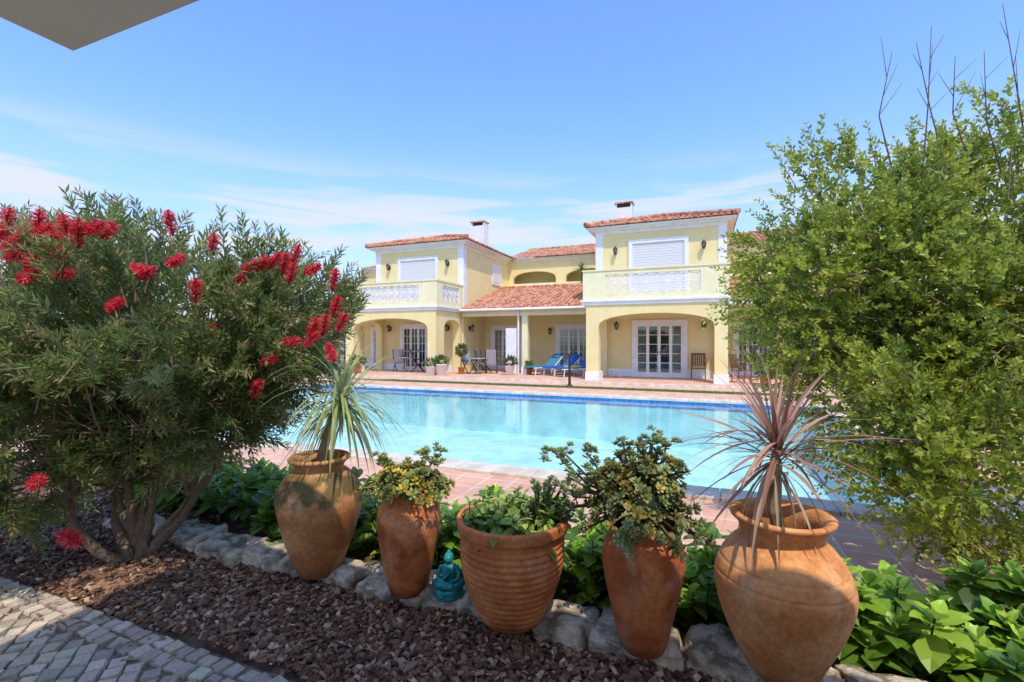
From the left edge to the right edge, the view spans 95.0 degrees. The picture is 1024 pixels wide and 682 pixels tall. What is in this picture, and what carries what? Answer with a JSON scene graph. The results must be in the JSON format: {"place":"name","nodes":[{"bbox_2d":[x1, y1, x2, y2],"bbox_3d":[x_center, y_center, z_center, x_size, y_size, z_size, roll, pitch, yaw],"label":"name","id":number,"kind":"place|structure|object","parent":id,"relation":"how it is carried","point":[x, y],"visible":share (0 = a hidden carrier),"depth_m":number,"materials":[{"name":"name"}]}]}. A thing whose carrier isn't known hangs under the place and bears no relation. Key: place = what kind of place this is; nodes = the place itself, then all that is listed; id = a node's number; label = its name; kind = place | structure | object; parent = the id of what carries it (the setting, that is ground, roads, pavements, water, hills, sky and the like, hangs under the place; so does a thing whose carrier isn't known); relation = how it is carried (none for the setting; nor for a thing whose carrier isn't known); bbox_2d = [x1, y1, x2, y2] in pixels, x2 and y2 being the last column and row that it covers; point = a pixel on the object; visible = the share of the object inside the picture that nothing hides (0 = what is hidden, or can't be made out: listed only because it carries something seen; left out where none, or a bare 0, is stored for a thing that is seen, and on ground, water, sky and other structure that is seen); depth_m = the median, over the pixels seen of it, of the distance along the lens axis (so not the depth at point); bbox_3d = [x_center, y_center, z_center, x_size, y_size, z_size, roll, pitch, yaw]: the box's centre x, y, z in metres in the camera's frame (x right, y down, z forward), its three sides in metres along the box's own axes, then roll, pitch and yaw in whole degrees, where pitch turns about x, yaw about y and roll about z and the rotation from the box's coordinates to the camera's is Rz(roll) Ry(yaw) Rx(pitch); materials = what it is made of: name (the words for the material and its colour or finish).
{"place":"outdoors","nodes":[
{"label":"outdoors","id":0,"kind":"place"},
{"bbox_2d":[0,0,198,50],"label":"roof overhang","id":1,"kind":"structure","parent":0,"point":[72,25],"depth_m":1.73,"materials":[{"name":"paint"}]},
{"bbox_2d":[0,576,292,681],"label":"cobblestone pavement","id":2,"kind":"structure","parent":0,"point":[61,652],"depth_m":2.40,"materials":[{"name":"stone"}]},
{"bbox_2d":[0,374,1023,610],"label":"tiled deck","id":3,"kind":"structure","parent":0,"point":[848,538],"depth_m":4.77,"materials":[{"name":"tile"}]},
{"bbox_2d":[567,354,572,385],"bbox_3d":[2.054,1.025,16.750,0.240,1.150,0.240,0,0,22],"label":"bollard light","id":4,"kind":"object","parent":3,"relation":"on","point":[569,369],"visible":0.99,"depth_m":16.72,"materials":[{"name":"black metal"}]},
{"bbox_2d":[341,373,1019,396],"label":"terrace kerb","id":5,"kind":"structure","parent":3,"relation":"on","point":[586,382],"depth_m":17.58,"materials":[{"name":"stone"}]},
{"bbox_2d":[0,0,1023,342],"label":"sky","id":6,"kind":"structure","parent":0,"point":[353,124],"materials":[{"name":"blue"}]},
{"bbox_2d":[524,360,534,373],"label":"potted plant","id":7,"kind":"object","parent":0,"point":[529,362],"visible":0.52,"depth_m":21.30,"materials":[{"name":"green plant"}]},
{"bbox_2d":[297,377,835,397],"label":"lawn","id":8,"kind":"structure","parent":0,"point":[734,393],"depth_m":16.15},
{"bbox_2d":[380,379,842,397],"bbox_3d":[2.691,1.578,16.003,17.009,0.045,0.754,0,0,22],"label":"pool coping","id":9,"kind":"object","parent":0,"point":[590,387],"depth_m":16.08,"materials":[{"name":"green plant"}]},
{"bbox_2d":[309,365,1017,392],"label":"terrace floor","id":10,"kind":"structure","parent":0,"point":[501,374],"depth_m":19.29,"materials":[{"name":"tile"}]},
{"bbox_2d":[347,354,367,372],"bbox_3d":[-7.263,1.044,22.036,0.954,0.912,0.822,0,0,-29],"label":"potted plant","id":11,"kind":"object","parent":10,"relation":"on","point":[360,359],"visible":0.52,"depth_m":21.90,"materials":[{"name":"green plant"}]},
{"bbox_2d":[392,349,406,371],"bbox_3d":[-5.557,0.955,23.234,0.544,1.120,0.717,0,0,2],"label":"folding chair","id":12,"kind":"object","parent":10,"relation":"on","point":[396,352],"visible":0.91,"depth_m":23.00,"materials":[{"name":"black metal"}]},
{"bbox_2d":[396,357,414,371],"bbox_3d":[-5.149,1.147,22.680,0.920,0.735,0.920,0,0,22],"label":"patio table","id":13,"kind":"object","parent":10,"relation":"on","point":[405,362],"visible":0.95,"depth_m":22.65,"materials":[{"name":"grey metal"}]},
{"bbox_2d":[410,349,424,371],"bbox_3d":[-4.559,0.955,22.635,0.717,1.120,0.544,0,0,-8],"label":"folding chair","id":14,"kind":"object","parent":10,"relation":"on","point":[418,365],"visible":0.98,"depth_m":22.39,"materials":[{"name":"black metal"}]},
{"bbox_2d":[346,239,512,374],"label":"house block","id":15,"kind":"structure","parent":10,"relation":"on","point":[420,296],"depth_m":23.44,"materials":[{"name":"yellow paint"}]},
{"bbox_2d":[386,259,448,331],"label":"wall lanterns","id":16,"kind":"object","parent":15,"relation":"attached to","point":[388,267],"depth_m":23.78,"materials":[{"name":"black metal"}]},
{"bbox_2d":[365,234,516,258],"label":"hip roof","id":17,"kind":"structure","parent":15,"relation":"on","point":[444,237],"depth_m":24.62,"materials":[{"name":"tile"}]},
{"bbox_2d":[470,220,488,244],"bbox_3d":[-1.839,-5.780,26.735,0.880,1.960,0.680,0,0,22],"label":"chimney","id":18,"kind":"object","parent":15,"relation":"on","point":[479,231],"visible":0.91,"depth_m":26.49,"materials":[{"name":"white paint"}]},
{"bbox_2d":[469,324,551,334],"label":"porch lanterns","id":19,"kind":"object","parent":15,"relation":"on","point":[472,326],"visible":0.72,"depth_m":23.50,"materials":[{"name":"black metal"}]},
{"bbox_2d":[421,357,438,375],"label":"potted plant","id":20,"kind":"object","parent":10,"relation":"on","point":[430,369],"visible":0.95,"depth_m":20.29,"materials":[{"name":"green plant"}]},
{"bbox_2d":[433,354,449,375],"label":"potted plant","id":21,"kind":"object","parent":10,"relation":"on","point":[441,367],"visible":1,"depth_m":20.29,"materials":[{"name":"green plant"}]},
{"bbox_2d":[455,343,468,373],"bbox_3d":[-2.305,0.785,21.400,0.711,1.431,0.735,0,0,22],"label":"potted plant","id":22,"kind":"object","parent":10,"relation":"on","point":[464,352],"visible":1,"depth_m":21.35,"materials":[{"name":"green plant"}]},
{"bbox_2d":[461,349,476,373],"bbox_3d":[-2.003,0.955,21.756,0.544,1.120,0.717,0,0,-38],"label":"folding chair","id":23,"kind":"object","parent":10,"relation":"on","point":[465,359],"visible":0.67,"depth_m":21.88,"materials":[{"name":"black metal"}]},
{"bbox_2d":[468,358,487,373],"bbox_3d":[-1.550,1.147,21.442,0.920,0.735,0.920,0,0,22],"label":"patio table","id":24,"kind":"object","parent":10,"relation":"on","point":[477,371],"visible":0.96,"depth_m":21.42,"materials":[{"name":"grey metal"}]},
{"bbox_2d":[474,349,491,372],"bbox_3d":[-1.377,0.955,22.195,0.717,1.120,0.544,0,0,-38],"label":"folding chair","id":25,"kind":"object","parent":10,"relation":"on","point":[477,352],"visible":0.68,"depth_m":22.04,"materials":[{"name":"black metal"}]},
{"bbox_2d":[485,350,497,373],"bbox_3d":[-0.947,0.955,21.695,0.544,1.120,0.717,0,0,2],"label":"folding chair","id":26,"kind":"object","parent":10,"relation":"on","point":[491,356],"visible":0.94,"depth_m":21.46,"materials":[{"name":"black metal"}]},
{"bbox_2d":[502,354,518,374],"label":"potted plant","id":27,"kind":"object","parent":10,"relation":"on","point":[509,368],"visible":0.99,"depth_m":20.50,"materials":[{"name":"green plant"}]},
{"bbox_2d":[506,328,516,372],"bbox_3d":[-0.018,0.450,21.939,0.570,2.100,0.070,0,0,22],"label":"partition screen","id":28,"kind":"object","parent":10,"relation":"on","point":[511,340],"visible":0.71,"depth_m":21.90,"materials":[{"name":"white paint"}]},
{"bbox_2d":[459,253,595,373],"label":"house wing","id":29,"kind":"structure","parent":10,"relation":"on","point":[537,344],"depth_m":24.17,"materials":[{"name":"yellow paint"}]},
{"bbox_2d":[461,243,595,308],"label":"wing roof","id":30,"kind":"structure","parent":29,"relation":"on","point":[556,295],"depth_m":24.27,"materials":[{"name":"tile"}]},
{"bbox_2d":[573,261,588,282],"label":"yucca plant","id":31,"kind":"object","parent":29,"relation":"on","point":[581,267],"visible":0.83,"depth_m":25.90,"materials":[{"name":"green plant"}]},
{"bbox_2d":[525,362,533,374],"bbox_3d":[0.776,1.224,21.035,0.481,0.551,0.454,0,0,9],"label":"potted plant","id":32,"kind":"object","parent":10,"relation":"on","point":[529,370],"visible":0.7,"depth_m":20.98,"materials":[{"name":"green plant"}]},
{"bbox_2d":[524,354,562,375],"bbox_3d":[1.447,1.047,21.226,1.950,0.913,0.840,0,0,-43],"label":"sun lounger","id":33,"kind":"object","parent":10,"relation":"on","point":[554,359],"visible":0.76,"depth_m":21.47,"materials":[{"name":"teal fabric"}]},
{"bbox_2d":[542,354,580,374],"bbox_3d":[2.236,1.047,20.908,1.950,0.913,0.840,0,0,-43],"label":"sun lounger","id":34,"kind":"object","parent":10,"relation":"on","point":[575,358],"visible":0.6,"depth_m":21.17,"materials":[{"name":"blue fabric"}]},
{"bbox_2d":[553,357,585,376],"bbox_3d":[2.709,1.047,20.067,1.950,0.913,0.840,0,0,-33],"label":"sun lounger","id":35,"kind":"object","parent":10,"relation":"on","point":[582,363],"visible":0.64,"depth_m":19.84,"materials":[{"name":"blue fabric"}]},
{"bbox_2d":[609,368,621,377],"bbox_3d":[4.273,1.321,19.305,0.500,0.361,0.400,0,0,22],"label":"side table","id":36,"kind":"object","parent":10,"relation":"on","point":[610,369],"visible":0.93,"depth_m":19.23,"materials":[{"name":"white"}]},
{"bbox_2d":[581,214,736,383],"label":"house block","id":37,"kind":"structure","parent":10,"relation":"on","point":[650,288],"depth_m":19.02,"materials":[{"name":"yellow paint"}]},
{"bbox_2d":[614,201,634,218],"bbox_3d":[5.540,-5.780,23.107,0.880,1.960,0.680,0,0,22],"label":"chimney","id":38,"kind":"object","parent":37,"relation":"on","point":[624,209],"visible":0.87,"depth_m":22.86,"materials":[{"name":"white paint"}]},
{"bbox_2d":[613,239,706,329],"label":"wall lanterns","id":39,"kind":"object","parent":37,"relation":"attached to","point":[703,243],"depth_m":18.76,"materials":[{"name":"black metal"}]},
{"bbox_2d":[583,208,740,243],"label":"hip roof","id":40,"kind":"structure","parent":37,"relation":"on","point":[665,217],"depth_m":20.06,"materials":[{"name":"tile"}]},
{"bbox_2d":[691,353,705,379],"bbox_3d":[7.317,0.990,18.431,0.560,1.021,0.620,0,0,22],"label":"wooden chair","id":41,"kind":"object","parent":10,"relation":"on","point":[693,359],"visible":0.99,"depth_m":18.64,"materials":[{"name":"brown wood"}]},
{"bbox_2d":[728,354,751,382],"bbox_3d":[8.257,0.990,16.956,0.560,1.021,0.620,0,0,-38],"label":"wooden chair","id":42,"kind":"object","parent":10,"relation":"on","point":[733,363],"visible":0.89,"depth_m":17.00,"materials":[{"name":"brown wood"}]},
{"bbox_2d":[750,361,773,383],"bbox_3d":[8.721,1.033,16.113,0.853,0.934,0.843,0,0,-22],"label":"potted plant","id":43,"kind":"object","parent":10,"relation":"on","point":[758,372],"visible":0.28,"depth_m":16.05,"materials":[{"name":"green plant"}]},
{"bbox_2d":[727,240,900,381],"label":"house wing","id":44,"kind":"structure","parent":10,"relation":"on","point":[732,346],"depth_m":20.61,"materials":[{"name":"yellow paint"}]},
{"bbox_2d":[730,227,868,301],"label":"wing roof","id":45,"kind":"structure","parent":44,"relation":"on","point":[760,236],"depth_m":22.99,"materials":[{"name":"tile"}]},
{"label":"ground","id":46,"kind":"structure","parent":0,"visible":0},
{"bbox_2d":[0,184,371,570],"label":"bottlebrush bush","id":47,"kind":"object","parent":46,"relation":"on","point":[157,390],"visible":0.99,"depth_m":2.98,"materials":[{"name":"green plant"}]},
{"bbox_2d":[331,269,375,365],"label":"house wing","id":48,"kind":"structure","parent":46,"relation":"on","point":[368,336],"depth_m":28.23,"materials":[{"name":"yellow paint"}]},
{"bbox_2d":[0,461,981,681],"bbox_3d":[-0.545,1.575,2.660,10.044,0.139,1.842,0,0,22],"label":"bark mulch","id":49,"kind":"object","parent":46,"relation":"on","point":[163,618],"visible":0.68,"depth_m":2.63,"materials":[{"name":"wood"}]},
{"bbox_2d":[95,454,1023,681],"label":"hydrangea plants","id":50,"kind":"object","parent":49,"relation":"on","point":[899,621],"visible":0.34,"depth_m":2.50,"materials":[{"name":"green plant"}]},
{"bbox_2d":[100,515,925,681],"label":"stone edging","id":51,"kind":"object","parent":46,"relation":"on","point":[713,651],"visible":0.45,"depth_m":2.55,"materials":[{"name":"stone"}]},
{"bbox_2d":[274,449,362,579],"bbox_3d":[-1.269,1.134,3.100,0.539,0.762,0.540,0,0,22],"label":"terracotta pot","id":52,"kind":"object","parent":51,"relation":"on","point":[317,512],"visible":0.95,"depth_m":2.92,"materials":[{"name":"orange ceramic"}]},
{"bbox_2d":[256,323,412,481],"bbox_3d":[-1.109,0.367,3.106,0.964,1.098,0.967,0,0,0],"label":"dracaena plant","id":53,"kind":"object","parent":52,"relation":"in","point":[341,407],"visible":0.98,"depth_m":3.03,"materials":[{"name":"green plant"}]},
{"bbox_2d":[376,484,440,598],"bbox_3d":[-0.630,1.199,2.859,0.382,0.632,0.381,0,0,22],"label":"terracotta pot","id":54,"kind":"object","parent":51,"relation":"on","point":[407,535],"visible":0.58,"depth_m":2.72,"materials":[{"name":"orange ceramic"}]},
{"bbox_2d":[357,441,455,507],"bbox_3d":[-0.647,0.795,2.864,0.604,0.335,0.515,0,0,22],"label":"succulent plant","id":55,"kind":"object","parent":54,"relation":"in","point":[406,479],"visible":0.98,"depth_m":2.75,"materials":[{"name":"green plant"}]},
{"bbox_2d":[432,549,464,601],"bbox_3d":[-0.375,1.369,2.780,0.186,0.261,0.186,0,0,32],"label":"buddha statue","id":56,"kind":"object","parent":51,"relation":"on","point":[448,582],"visible":1,"depth_m":2.74,"materials":[{"name":"teal ceramic"}]},
{"bbox_2d":[456,497,567,633],"bbox_3d":[0.000,1.234,2.581,0.610,0.563,0.611,0,0,22],"label":"terracotta pot","id":57,"kind":"object","parent":51,"relation":"on","point":[511,582],"visible":0.81,"depth_m":2.35,"materials":[{"name":"orange ceramic"}]},
{"bbox_2d":[461,474,574,563],"bbox_3d":[0.022,0.958,2.598,0.653,0.428,0.590,0,0,-19],"label":"leafy plant","id":58,"kind":"object","parent":57,"relation":"in","point":[544,513],"visible":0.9,"depth_m":2.51,"materials":[{"name":"green plant"}]},
{"bbox_2d":[602,519,685,659],"bbox_3d":[0.650,1.204,2.329,0.400,0.622,0.400,0,0,22],"label":"terracotta pot","id":59,"kind":"object","parent":51,"relation":"on","point":[644,586],"visible":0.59,"depth_m":2.18,"materials":[{"name":"orange ceramic"}]},
{"bbox_2d":[538,424,715,563],"bbox_3d":[0.538,0.700,2.283,0.757,0.561,0.577,0,0,-16],"label":"aeonium plant","id":60,"kind":"object","parent":59,"relation":"in","point":[644,493],"visible":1,"depth_m":2.26,"materials":[{"name":"green plant"}]},
{"bbox_2d":[714,497,858,681],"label":"terracotta pot","id":61,"kind":"object","parent":51,"relation":"on","point":[792,616],"visible":0.92,"depth_m":1.97,"materials":[{"name":"orange ceramic"}]},
{"bbox_2d":[649,337,923,564],"bbox_3d":[1.278,0.471,2.137,1.089,1.046,1.063,0,0,-11],"label":"cordyline plant","id":62,"kind":"object","parent":61,"relation":"in","point":[777,430],"visible":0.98,"depth_m":2.14,"materials":[{"name":"pink plant"}]},
{"bbox_2d":[213,382,1023,536],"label":"swimming pool","id":63,"kind":"structure","parent":46,"relation":"in","point":[509,436],"depth_m":12.80,"materials":[{"name":"tile"}]},
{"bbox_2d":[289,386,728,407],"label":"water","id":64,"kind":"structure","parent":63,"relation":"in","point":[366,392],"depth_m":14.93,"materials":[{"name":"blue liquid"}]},
{"bbox_2d":[700,4,1023,609],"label":"privet bush","id":65,"kind":"object","parent":46,"relation":"on","point":[955,348],"visible":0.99,"depth_m":3.55,"materials":[{"name":"green plant"}]}
]}

